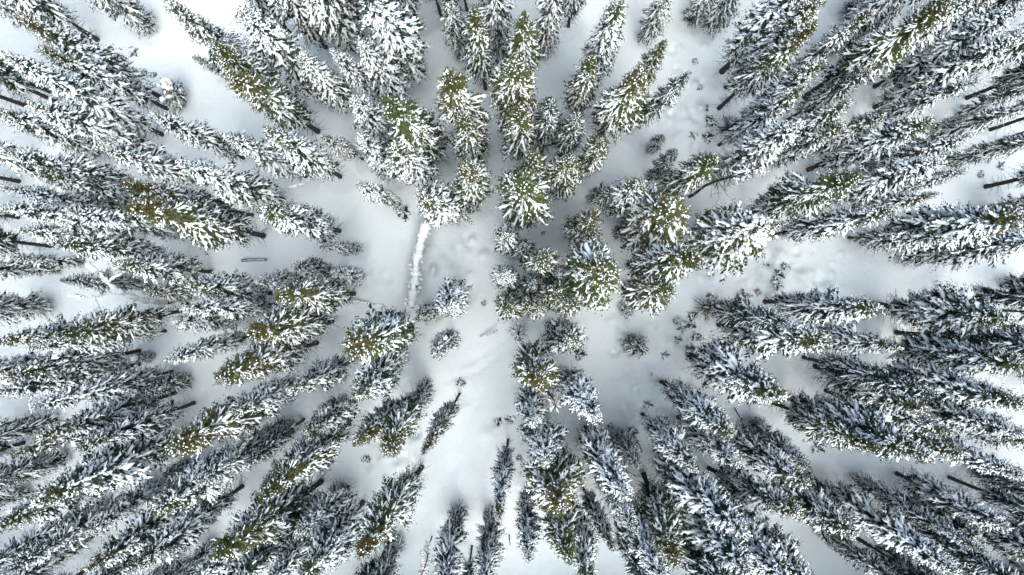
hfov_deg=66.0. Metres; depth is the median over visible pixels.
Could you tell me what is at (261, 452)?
fir tree
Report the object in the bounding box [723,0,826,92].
fir tree
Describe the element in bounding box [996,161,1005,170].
shrub
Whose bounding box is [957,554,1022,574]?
fir tree
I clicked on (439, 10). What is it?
fir tree
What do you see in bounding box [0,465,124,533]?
fir tree
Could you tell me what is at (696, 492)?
fir tree
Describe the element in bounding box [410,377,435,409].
fir tree
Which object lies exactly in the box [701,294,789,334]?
fir tree
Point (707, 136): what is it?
shrub
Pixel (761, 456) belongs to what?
fir tree
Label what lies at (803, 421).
fir tree
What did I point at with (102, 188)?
fir tree
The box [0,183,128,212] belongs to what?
fir tree
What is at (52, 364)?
fir tree
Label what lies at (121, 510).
fir tree
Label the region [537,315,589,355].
fir tree
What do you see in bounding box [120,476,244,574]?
fir tree
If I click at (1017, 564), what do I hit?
fir tree
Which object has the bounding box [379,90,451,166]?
fir tree
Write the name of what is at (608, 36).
fir tree
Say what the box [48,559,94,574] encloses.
fir tree
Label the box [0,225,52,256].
fir tree
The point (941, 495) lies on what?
fir tree
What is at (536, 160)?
fir tree
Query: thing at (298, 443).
fir tree
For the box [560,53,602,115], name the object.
fir tree
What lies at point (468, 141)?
fir tree
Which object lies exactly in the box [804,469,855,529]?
fir tree
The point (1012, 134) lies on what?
fir tree
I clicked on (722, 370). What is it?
fir tree
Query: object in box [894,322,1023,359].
fir tree
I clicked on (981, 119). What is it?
fir tree
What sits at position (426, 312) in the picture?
fir tree
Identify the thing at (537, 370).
fir tree
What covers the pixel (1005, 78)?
fir tree
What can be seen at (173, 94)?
fir tree
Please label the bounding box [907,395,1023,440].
fir tree
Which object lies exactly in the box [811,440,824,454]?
shrub
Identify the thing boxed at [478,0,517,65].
fir tree
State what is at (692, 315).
shrub
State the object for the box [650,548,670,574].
fir tree
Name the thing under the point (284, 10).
fir tree
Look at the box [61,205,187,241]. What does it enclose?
fir tree
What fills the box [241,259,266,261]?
fallen log
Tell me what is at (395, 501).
fir tree
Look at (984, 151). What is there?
fir tree
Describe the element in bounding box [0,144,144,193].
fir tree
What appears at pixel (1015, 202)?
fir tree
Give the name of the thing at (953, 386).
fir tree
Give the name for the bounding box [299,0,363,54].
fir tree
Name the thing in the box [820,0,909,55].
fir tree
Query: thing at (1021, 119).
fir tree
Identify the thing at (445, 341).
fir tree
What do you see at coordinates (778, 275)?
shrub
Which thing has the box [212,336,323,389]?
fir tree
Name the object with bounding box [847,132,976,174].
fir tree
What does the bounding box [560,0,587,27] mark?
fir tree
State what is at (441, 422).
fir tree
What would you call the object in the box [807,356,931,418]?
fir tree
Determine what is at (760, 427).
fir tree
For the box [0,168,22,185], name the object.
fir tree
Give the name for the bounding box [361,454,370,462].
shrub
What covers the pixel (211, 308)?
fir tree
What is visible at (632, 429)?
shrub
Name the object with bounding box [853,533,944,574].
fir tree
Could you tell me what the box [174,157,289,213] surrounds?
fir tree
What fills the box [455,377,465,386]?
shrub
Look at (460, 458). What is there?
snowy ground
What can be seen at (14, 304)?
fir tree
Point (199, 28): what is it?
fir tree
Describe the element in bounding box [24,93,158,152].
fir tree
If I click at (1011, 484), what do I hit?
fir tree
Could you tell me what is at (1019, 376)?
fir tree
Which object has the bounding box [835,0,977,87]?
fir tree
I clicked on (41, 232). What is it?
fir tree
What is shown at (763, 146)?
fir tree
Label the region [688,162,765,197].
dead tree
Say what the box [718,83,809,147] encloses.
fir tree
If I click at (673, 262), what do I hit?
fir tree
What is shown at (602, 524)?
fir tree
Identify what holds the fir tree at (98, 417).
on the snowy ground
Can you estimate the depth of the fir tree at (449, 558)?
59.29 m
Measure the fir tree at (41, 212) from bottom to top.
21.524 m
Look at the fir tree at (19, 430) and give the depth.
65.32 m
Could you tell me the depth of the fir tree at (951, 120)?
67.03 m
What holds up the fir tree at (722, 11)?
on the snowy ground
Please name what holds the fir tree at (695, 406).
on the snowy ground
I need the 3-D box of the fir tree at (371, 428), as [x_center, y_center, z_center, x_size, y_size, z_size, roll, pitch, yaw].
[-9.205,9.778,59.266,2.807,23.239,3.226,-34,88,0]
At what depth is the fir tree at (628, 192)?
57.56 m
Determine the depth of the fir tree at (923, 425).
53.62 m
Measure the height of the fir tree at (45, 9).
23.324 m
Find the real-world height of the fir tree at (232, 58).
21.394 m
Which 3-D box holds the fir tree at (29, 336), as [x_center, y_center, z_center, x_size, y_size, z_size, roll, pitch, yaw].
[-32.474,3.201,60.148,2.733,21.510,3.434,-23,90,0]
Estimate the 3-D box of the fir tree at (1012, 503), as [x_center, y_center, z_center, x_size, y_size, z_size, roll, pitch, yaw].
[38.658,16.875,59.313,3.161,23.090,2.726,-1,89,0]
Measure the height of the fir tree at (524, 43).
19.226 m
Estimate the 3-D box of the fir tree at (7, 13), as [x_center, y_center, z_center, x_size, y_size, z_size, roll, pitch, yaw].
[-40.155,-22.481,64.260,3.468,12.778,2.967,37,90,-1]
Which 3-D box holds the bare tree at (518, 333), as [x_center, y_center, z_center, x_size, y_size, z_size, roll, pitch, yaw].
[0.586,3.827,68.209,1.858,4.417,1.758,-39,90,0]
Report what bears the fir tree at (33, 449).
on the snowy ground
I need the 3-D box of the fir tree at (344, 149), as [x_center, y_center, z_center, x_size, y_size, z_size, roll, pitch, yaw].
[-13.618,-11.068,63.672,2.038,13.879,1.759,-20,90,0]
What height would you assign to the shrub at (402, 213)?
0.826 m
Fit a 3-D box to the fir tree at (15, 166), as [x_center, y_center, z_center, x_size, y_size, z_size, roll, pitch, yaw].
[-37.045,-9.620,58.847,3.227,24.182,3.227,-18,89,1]
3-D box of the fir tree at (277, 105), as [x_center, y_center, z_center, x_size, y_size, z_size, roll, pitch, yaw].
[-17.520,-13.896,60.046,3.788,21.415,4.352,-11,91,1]
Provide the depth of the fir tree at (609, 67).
61.17 m
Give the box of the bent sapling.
[281,183,305,196]
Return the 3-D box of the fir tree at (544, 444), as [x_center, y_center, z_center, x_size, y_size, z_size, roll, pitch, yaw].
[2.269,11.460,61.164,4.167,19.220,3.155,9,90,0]
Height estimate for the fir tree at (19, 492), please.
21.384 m
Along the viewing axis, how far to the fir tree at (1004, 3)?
62.46 m
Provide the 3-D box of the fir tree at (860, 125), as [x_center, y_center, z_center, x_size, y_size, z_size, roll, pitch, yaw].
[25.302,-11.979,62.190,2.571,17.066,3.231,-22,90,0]
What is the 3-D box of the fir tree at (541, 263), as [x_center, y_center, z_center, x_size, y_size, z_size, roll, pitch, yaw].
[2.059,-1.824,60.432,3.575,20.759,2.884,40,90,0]
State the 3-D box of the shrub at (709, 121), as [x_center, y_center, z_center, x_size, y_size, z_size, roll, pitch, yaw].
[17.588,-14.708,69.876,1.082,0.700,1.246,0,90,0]
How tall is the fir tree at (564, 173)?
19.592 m
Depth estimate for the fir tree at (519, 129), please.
56.98 m
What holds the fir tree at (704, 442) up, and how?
on the snowy ground
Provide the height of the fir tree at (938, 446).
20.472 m
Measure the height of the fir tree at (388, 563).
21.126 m
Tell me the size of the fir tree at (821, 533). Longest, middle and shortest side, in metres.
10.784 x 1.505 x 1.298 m
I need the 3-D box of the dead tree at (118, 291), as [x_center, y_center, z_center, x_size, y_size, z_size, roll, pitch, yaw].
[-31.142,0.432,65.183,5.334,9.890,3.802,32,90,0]
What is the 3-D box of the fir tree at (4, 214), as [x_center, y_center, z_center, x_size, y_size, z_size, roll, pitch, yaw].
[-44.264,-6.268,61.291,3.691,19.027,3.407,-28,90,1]
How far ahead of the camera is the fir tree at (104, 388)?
57.48 m
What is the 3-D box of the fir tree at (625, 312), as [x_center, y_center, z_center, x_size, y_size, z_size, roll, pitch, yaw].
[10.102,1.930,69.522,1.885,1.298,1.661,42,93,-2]
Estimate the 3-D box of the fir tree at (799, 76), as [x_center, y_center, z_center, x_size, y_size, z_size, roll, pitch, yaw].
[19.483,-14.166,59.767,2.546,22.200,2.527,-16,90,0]
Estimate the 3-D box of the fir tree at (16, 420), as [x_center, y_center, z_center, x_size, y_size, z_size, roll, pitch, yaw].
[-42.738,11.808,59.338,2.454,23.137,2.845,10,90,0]
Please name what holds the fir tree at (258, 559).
on the snowy ground
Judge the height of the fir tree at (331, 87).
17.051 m
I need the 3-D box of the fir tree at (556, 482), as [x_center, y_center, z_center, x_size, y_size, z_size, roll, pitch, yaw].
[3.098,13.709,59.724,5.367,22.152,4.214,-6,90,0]
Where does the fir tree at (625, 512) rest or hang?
on the snowy ground
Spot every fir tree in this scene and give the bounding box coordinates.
[0,0,54,41]
[0,0,99,41]
[0,50,163,139]
[0,58,51,92]
[0,64,61,102]
[0,89,27,109]
[0,105,109,161]
[0,140,60,187]
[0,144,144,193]
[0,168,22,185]
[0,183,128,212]
[0,200,149,238]
[0,210,19,229]
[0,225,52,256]
[0,255,64,282]
[0,289,53,328]
[0,308,106,353]
[0,345,148,383]
[0,350,59,386]
[0,355,142,399]
[0,410,60,451]
[0,413,32,429]
[0,439,25,458]
[0,446,74,493]
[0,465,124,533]
[0,472,47,499]
[0,476,156,574]
[0,484,33,509]
[0,495,113,571]
[1,536,94,574]
[5,421,112,459]
[10,252,84,269]
[13,11,161,98]
[14,222,143,251]
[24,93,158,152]
[25,326,168,355]
[26,421,186,510]
[27,362,173,412]
[32,166,150,206]
[32,390,176,444]
[34,42,172,110]
[47,230,183,263]
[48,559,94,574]
[49,299,181,348]
[59,266,151,295]
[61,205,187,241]
[74,396,197,453]
[78,469,181,537]
[80,492,205,573]
[84,0,158,39]
[94,550,142,574]
[97,141,208,190]
[110,249,215,287]
[118,177,255,216]
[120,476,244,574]
[121,194,268,255]
[129,350,155,366]
[134,370,193,399]
[137,554,184,574]
[142,281,200,303]
[147,457,208,512]
[148,108,245,165]
[148,434,278,519]
[156,76,186,113]
[160,537,215,574]
[161,0,261,74]
[161,459,190,477]
[162,326,248,364]
[163,384,285,458]
[170,311,244,334]
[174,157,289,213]
[179,292,277,320]
[184,268,273,307]
[188,523,252,574]
[191,415,299,488]
[192,55,226,78]
[204,472,328,564]
[207,36,299,102]
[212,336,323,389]
[218,130,307,182]
[219,552,259,574]
[221,69,329,140]
[226,371,300,417]
[228,3,319,98]
[233,494,314,574]
[243,303,343,354]
[243,415,308,465]
[246,0,294,33]
[252,267,307,290]
[256,199,343,245]
[257,417,360,504]
[260,450,298,488]
[261,124,346,182]
[263,0,328,54]
[267,529,312,574]
[273,271,359,318]
[278,421,355,473]
[285,351,359,396]
[291,255,333,279]
[291,477,357,542]
[292,81,336,108]
[295,51,359,116]
[295,491,369,574]
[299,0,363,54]
[300,389,361,442]
[319,133,364,162]
[319,240,363,256]
[326,0,365,38]
[329,46,384,103]
[329,263,367,288]
[338,300,422,367]
[348,559,365,574]
[349,0,366,14]
[349,92,393,147]
[349,348,410,401]
[350,455,427,560]
[351,392,409,446]
[355,33,413,99]
[355,132,398,182]
[355,179,402,211]
[356,0,433,86]
[356,541,390,574]
[371,530,407,574]
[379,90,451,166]
[379,136,443,188]
[379,388,429,457]
[393,0,423,24]
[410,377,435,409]
[414,175,475,229]
[414,298,440,324]
[421,391,461,454]
[426,0,442,17]
[430,326,462,359]
[432,66,492,142]
[432,274,472,318]
[432,499,472,574]
[436,0,460,9]
[438,0,468,63]
[448,156,495,209]
[449,110,492,163]
[455,3,497,91]
[460,0,468,11]
[462,545,475,574]
[470,0,513,26]
[472,501,507,574]
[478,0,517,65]
[485,55,540,139]
[488,263,522,294]
[488,439,516,520]
[491,163,554,233]
[492,218,523,258]
[494,289,522,322]
[498,103,538,163]
[499,9,546,85]
[507,337,564,396]
[509,238,535,263]
[512,383,549,428]
[512,487,544,563]
[513,147,550,189]
[514,413,568,468]
[516,245,561,282]
[516,289,548,321]
[518,274,540,294]
[518,439,587,517]
[531,0,565,60]
[531,96,561,158]
[533,274,575,310]
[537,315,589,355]
[537,498,586,566]
[544,152,585,203]
[548,292,581,320]
[550,111,586,156]
[552,361,602,425]
[558,236,623,315]
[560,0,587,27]
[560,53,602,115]
[560,207,605,246]
[570,422,633,502]
[572,499,601,574]
[574,0,627,90]
[576,132,611,181]
[578,484,617,552]
[582,25,617,83]
[585,182,616,208]
[587,64,652,146]
[588,461,639,534]
[598,175,647,219]
[608,496,670,574]
[609,426,642,470]
[611,521,648,574]
[615,176,694,253]
[616,299,633,320]
[617,270,678,317]
[617,331,648,357]
[622,70,691,133]
[622,233,703,286]
[634,469,688,570]
[635,39,667,87]
[635,411,700,474]
[636,0,672,46]
[642,148,677,186]
[645,134,664,154]
[647,443,752,541]
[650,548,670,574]
[655,376,736,440]
[656,150,720,197]
[665,486,755,574]
[671,411,743,468]
[677,523,734,574]
[680,0,716,30]
[680,198,778,283]
[684,331,791,409]
[700,0,741,38]
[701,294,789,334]
[706,461,806,520]
[709,480,796,574]
[712,119,807,182]
[714,0,811,77]
[715,304,832,362]
[716,19,818,115]
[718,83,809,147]
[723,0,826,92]
[727,419,813,491]
[737,58,829,121]
[737,500,813,574]
[744,166,865,222]
[746,415,811,470]
[761,117,847,171]
[762,284,886,326]
[764,468,858,542]
[769,396,883,454]
[770,218,787,230]
[771,202,895,245]
[778,6,876,83]
[778,387,936,463]
[779,99,855,155]
[783,66,871,121]
[798,318,904,359]
[801,111,887,160]
[801,348,940,400]
[802,0,958,98]
[803,113,936,177]
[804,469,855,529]
[806,521,839,553]
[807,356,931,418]
[815,477,967,574]
[819,191,942,225]
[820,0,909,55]
[824,388,957,438]
[825,528,894,574]
[829,153,951,207]
[832,0,920,54]
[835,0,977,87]
[837,0,866,21]
[845,223,954,253]
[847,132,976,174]
[849,470,989,554]
[852,167,968,204]
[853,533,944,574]
[859,76,982,124]
[862,199,1023,262]
[867,352,1023,412]
[868,0,1023,92]
[872,26,1023,108]
[875,496,1014,574]
[877,280,1018,341]
[878,328,1023,377]
[886,421,970,461]
[891,464,1013,535]
[892,548,939,574]
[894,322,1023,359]
[896,228,1023,273]
[896,489,986,548]
[898,99,1023,149]
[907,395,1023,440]
[910,529,1018,574]
[918,0,940,10]
[924,421,1023,480]
[925,0,996,43]
[929,113,968,129]
[942,132,1023,169]
[947,323,1023,339]
[947,471,1023,531]
[948,407,1023,450]
[954,73,1023,117]
[954,277,1023,310]
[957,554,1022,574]
[959,31,1023,83]
[963,57,1023,99]
[964,520,1023,558]
[965,0,1023,23]
[967,462,1023,497]
[972,525,1023,562]
[976,163,1023,195]
[981,497,1021,519]
[986,192,1023,233]
[988,98,1022,126]
[988,112,1023,134]
[994,305,1023,322]
[994,509,1023,537]
[996,271,1023,289]
[998,122,1023,141]
[1000,22,1023,35]
[1009,559,1023,574]
[1011,367,1023,383]
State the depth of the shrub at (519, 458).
69.70 m
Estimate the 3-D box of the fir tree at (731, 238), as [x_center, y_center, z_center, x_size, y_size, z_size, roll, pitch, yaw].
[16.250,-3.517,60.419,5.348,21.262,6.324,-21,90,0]
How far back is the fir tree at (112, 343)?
57.60 m
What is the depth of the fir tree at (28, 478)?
66.48 m
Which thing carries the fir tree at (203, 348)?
on the snowy ground
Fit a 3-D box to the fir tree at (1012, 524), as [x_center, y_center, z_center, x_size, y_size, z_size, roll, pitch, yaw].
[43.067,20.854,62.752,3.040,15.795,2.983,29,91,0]
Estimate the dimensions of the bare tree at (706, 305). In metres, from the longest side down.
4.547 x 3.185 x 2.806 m
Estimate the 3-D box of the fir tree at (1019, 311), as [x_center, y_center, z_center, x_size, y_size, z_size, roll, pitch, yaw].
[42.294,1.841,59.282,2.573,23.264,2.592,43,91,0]
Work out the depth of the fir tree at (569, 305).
54.73 m
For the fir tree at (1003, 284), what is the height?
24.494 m
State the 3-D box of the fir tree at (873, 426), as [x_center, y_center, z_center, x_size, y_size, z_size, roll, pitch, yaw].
[24.007,9.558,57.864,4.621,26.259,3.589,-29,90,0]
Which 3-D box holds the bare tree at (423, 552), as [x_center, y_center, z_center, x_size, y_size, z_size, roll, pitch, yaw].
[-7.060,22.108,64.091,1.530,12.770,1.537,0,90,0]
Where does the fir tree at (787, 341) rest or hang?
on the snowy ground
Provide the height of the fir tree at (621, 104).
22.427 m
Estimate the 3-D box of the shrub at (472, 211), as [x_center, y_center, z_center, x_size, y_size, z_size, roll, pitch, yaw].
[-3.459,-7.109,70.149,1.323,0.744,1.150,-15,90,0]
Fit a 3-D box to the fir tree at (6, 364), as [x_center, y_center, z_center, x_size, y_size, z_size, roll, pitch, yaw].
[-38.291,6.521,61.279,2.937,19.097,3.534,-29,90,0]
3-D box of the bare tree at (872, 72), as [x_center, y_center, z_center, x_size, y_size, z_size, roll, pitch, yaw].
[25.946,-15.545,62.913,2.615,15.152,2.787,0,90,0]
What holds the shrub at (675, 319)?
on the snowy ground
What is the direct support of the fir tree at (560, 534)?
on the snowy ground
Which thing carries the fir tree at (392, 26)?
on the snowy ground
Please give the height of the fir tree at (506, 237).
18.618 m
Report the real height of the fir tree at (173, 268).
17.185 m
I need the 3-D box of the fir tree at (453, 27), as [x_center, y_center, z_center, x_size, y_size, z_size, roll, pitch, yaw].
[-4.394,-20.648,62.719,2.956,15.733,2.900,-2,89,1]
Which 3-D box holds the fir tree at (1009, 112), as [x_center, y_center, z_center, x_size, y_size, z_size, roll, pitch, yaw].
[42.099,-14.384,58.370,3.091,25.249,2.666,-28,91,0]
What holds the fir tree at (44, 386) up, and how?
on the snowy ground
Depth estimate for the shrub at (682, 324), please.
69.78 m
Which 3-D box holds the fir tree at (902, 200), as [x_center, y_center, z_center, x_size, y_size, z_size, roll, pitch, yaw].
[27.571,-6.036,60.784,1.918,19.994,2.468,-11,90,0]
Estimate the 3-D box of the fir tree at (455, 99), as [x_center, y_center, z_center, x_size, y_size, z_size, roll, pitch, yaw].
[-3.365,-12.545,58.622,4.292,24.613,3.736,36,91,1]
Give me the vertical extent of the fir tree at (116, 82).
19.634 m
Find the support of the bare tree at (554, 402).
on the snowy ground
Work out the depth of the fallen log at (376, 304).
69.89 m
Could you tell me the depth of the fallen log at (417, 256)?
68.19 m
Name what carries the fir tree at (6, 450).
on the snowy ground
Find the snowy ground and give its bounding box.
[0,0,1023,574]
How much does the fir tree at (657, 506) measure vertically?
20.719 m
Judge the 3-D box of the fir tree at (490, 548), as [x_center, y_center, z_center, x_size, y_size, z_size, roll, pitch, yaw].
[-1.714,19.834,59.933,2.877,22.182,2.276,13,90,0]
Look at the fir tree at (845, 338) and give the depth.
56.68 m
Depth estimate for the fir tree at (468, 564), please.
64.75 m
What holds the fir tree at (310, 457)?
on the snowy ground
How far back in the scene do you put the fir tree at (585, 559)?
55.44 m
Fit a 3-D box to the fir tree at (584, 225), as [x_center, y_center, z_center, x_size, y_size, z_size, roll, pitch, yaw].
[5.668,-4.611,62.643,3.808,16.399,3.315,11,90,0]
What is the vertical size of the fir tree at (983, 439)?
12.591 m
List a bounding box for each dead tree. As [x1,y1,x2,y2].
[67,263,188,310]
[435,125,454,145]
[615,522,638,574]
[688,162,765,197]
[734,407,748,433]
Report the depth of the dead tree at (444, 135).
64.01 m
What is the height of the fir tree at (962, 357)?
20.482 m
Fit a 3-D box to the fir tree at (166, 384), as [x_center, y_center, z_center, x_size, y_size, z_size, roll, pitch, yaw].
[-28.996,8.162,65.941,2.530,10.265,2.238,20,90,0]
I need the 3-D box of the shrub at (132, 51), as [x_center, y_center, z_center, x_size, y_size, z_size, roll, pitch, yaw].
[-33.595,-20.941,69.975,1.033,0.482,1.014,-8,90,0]
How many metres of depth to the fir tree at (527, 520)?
58.19 m
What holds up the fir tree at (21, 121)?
on the snowy ground
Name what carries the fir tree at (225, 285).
on the snowy ground
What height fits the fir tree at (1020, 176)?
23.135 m
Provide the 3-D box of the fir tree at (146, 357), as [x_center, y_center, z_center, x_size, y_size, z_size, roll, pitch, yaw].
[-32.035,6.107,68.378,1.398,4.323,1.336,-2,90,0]
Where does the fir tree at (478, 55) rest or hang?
on the snowy ground
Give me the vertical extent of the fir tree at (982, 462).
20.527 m
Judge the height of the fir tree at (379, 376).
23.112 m
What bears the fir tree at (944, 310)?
on the snowy ground
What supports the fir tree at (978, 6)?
on the snowy ground
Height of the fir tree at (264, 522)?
23.605 m
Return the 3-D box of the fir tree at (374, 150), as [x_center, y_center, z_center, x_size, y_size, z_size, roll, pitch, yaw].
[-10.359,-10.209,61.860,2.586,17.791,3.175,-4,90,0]
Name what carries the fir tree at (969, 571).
on the snowy ground
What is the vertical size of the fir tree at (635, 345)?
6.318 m
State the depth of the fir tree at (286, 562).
55.41 m
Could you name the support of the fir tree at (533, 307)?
on the snowy ground
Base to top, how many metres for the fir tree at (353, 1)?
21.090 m
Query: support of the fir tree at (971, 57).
on the snowy ground
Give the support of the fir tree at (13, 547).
on the snowy ground
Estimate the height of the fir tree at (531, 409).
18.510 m
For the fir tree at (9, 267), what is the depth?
64.53 m
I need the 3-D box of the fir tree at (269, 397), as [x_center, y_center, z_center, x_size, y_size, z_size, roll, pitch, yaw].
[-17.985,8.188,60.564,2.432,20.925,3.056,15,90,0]
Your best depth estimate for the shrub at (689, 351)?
70.15 m
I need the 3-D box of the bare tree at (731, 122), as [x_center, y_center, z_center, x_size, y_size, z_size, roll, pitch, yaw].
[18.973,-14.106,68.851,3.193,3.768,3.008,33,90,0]
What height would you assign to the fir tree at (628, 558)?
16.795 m
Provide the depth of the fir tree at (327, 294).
54.07 m
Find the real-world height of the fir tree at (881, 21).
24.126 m
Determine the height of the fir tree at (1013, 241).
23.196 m
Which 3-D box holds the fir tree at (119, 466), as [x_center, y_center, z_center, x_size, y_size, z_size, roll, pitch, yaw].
[-28.415,12.813,58.732,5.220,24.430,4.057,35,90,0]
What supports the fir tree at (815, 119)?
on the snowy ground
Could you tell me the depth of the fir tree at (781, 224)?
56.00 m
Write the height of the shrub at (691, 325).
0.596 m
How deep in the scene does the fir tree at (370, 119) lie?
58.26 m
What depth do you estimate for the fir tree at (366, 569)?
63.12 m
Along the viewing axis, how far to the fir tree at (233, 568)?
61.27 m
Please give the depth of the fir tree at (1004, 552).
64.12 m
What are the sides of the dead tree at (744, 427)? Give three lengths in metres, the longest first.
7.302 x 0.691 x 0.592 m
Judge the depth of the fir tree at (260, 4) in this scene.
62.17 m
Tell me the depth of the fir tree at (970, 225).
54.50 m
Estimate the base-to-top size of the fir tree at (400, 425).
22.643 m
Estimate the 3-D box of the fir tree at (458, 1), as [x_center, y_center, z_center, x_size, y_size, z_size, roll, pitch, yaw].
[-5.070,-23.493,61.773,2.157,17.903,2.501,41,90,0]
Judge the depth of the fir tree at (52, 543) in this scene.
54.91 m
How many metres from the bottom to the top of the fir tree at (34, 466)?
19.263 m
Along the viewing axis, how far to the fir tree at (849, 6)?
68.44 m
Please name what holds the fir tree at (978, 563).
on the snowy ground
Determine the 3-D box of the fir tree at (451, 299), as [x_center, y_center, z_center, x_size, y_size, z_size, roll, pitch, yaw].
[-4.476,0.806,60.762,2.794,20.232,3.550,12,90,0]
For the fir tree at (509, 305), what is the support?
on the snowy ground
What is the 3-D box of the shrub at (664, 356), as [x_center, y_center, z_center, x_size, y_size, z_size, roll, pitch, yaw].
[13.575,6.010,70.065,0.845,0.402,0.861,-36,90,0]
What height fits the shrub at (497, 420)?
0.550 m
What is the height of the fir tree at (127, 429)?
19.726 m
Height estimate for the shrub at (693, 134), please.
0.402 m
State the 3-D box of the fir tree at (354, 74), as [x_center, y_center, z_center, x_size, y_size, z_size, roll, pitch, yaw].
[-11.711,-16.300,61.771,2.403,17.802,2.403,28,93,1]
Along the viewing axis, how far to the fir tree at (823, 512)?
56.75 m
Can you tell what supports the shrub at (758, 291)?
on the snowy ground
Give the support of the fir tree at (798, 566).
on the snowy ground
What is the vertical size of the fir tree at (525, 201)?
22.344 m
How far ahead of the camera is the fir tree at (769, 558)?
52.64 m
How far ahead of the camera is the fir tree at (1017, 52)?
59.99 m
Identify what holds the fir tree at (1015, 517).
on the snowy ground
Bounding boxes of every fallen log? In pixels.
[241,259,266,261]
[350,299,382,305]
[403,218,433,307]
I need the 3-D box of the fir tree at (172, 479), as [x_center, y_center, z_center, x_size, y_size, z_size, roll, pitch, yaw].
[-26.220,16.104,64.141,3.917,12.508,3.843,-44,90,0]
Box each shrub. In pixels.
[128,48,138,56]
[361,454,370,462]
[396,206,410,221]
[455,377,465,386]
[467,203,479,212]
[494,417,501,426]
[504,415,515,423]
[515,454,522,461]
[574,348,586,360]
[627,425,638,435]
[643,400,653,407]
[661,350,669,358]
[672,317,679,324]
[674,336,682,343]
[677,319,689,333]
[684,343,699,362]
[686,319,695,328]
[688,312,696,319]
[690,131,696,140]
[690,332,702,341]
[702,131,714,143]
[705,114,716,127]
[706,291,715,300]
[737,288,752,304]
[754,287,762,295]
[770,279,783,290]
[773,269,785,280]
[781,262,790,270]
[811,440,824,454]
[978,170,984,177]
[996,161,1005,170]
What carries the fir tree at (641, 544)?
on the snowy ground
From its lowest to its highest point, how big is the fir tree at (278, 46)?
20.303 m
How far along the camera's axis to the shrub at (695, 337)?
70.10 m
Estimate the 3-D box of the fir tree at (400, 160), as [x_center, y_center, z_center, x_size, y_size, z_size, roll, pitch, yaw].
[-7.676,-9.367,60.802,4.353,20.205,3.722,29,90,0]
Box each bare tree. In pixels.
[417,536,434,574]
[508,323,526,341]
[537,385,561,413]
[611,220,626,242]
[692,293,721,321]
[707,113,738,144]
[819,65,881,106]
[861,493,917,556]
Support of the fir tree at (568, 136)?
on the snowy ground
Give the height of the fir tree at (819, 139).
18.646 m
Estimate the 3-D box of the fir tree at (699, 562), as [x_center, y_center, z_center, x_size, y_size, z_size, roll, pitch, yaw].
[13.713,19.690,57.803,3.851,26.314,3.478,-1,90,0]
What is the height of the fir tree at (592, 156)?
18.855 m
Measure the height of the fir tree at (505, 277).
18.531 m
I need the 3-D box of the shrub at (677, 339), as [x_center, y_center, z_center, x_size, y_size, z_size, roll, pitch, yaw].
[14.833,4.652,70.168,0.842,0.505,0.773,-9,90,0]
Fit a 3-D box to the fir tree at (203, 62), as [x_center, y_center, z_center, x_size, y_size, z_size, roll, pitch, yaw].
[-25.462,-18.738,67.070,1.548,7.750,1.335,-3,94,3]
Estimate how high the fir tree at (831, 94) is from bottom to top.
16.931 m
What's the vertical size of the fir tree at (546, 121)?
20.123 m
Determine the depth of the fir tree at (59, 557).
62.90 m
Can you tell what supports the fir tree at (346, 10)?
on the snowy ground
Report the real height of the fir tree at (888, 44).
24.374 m
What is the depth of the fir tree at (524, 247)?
57.57 m
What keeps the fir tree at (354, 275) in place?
on the snowy ground
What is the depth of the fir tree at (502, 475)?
54.76 m
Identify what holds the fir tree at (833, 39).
on the snowy ground
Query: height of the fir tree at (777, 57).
22.953 m
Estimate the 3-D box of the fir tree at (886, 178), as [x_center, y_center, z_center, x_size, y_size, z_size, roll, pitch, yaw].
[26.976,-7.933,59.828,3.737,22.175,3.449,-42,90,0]
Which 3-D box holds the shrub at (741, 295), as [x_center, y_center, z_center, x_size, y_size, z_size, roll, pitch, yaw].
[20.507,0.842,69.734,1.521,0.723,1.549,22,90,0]
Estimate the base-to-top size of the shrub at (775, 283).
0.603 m
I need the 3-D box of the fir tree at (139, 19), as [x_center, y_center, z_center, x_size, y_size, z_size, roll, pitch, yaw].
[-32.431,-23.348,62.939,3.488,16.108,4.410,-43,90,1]
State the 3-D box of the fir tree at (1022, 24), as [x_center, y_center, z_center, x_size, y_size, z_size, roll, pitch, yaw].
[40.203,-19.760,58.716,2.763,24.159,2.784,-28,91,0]
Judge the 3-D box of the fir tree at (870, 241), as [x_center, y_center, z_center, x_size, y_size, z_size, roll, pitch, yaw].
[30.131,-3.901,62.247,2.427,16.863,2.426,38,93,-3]
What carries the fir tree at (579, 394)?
on the snowy ground
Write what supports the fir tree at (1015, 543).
on the snowy ground
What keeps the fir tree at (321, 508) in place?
on the snowy ground
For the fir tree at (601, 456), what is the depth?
53.97 m
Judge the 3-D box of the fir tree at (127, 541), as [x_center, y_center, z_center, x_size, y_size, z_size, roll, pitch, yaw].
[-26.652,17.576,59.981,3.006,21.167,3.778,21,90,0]
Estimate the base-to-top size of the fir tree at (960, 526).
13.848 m
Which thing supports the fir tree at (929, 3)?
on the snowy ground
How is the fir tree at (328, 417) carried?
on the snowy ground
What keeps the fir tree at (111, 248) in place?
on the snowy ground
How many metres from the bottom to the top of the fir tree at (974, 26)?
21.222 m
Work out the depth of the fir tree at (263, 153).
57.35 m
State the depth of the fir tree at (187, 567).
63.83 m
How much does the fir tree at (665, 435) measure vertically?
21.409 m
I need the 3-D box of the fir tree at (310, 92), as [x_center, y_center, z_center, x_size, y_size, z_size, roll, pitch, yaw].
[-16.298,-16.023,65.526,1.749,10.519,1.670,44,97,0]
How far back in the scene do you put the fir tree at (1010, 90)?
64.00 m

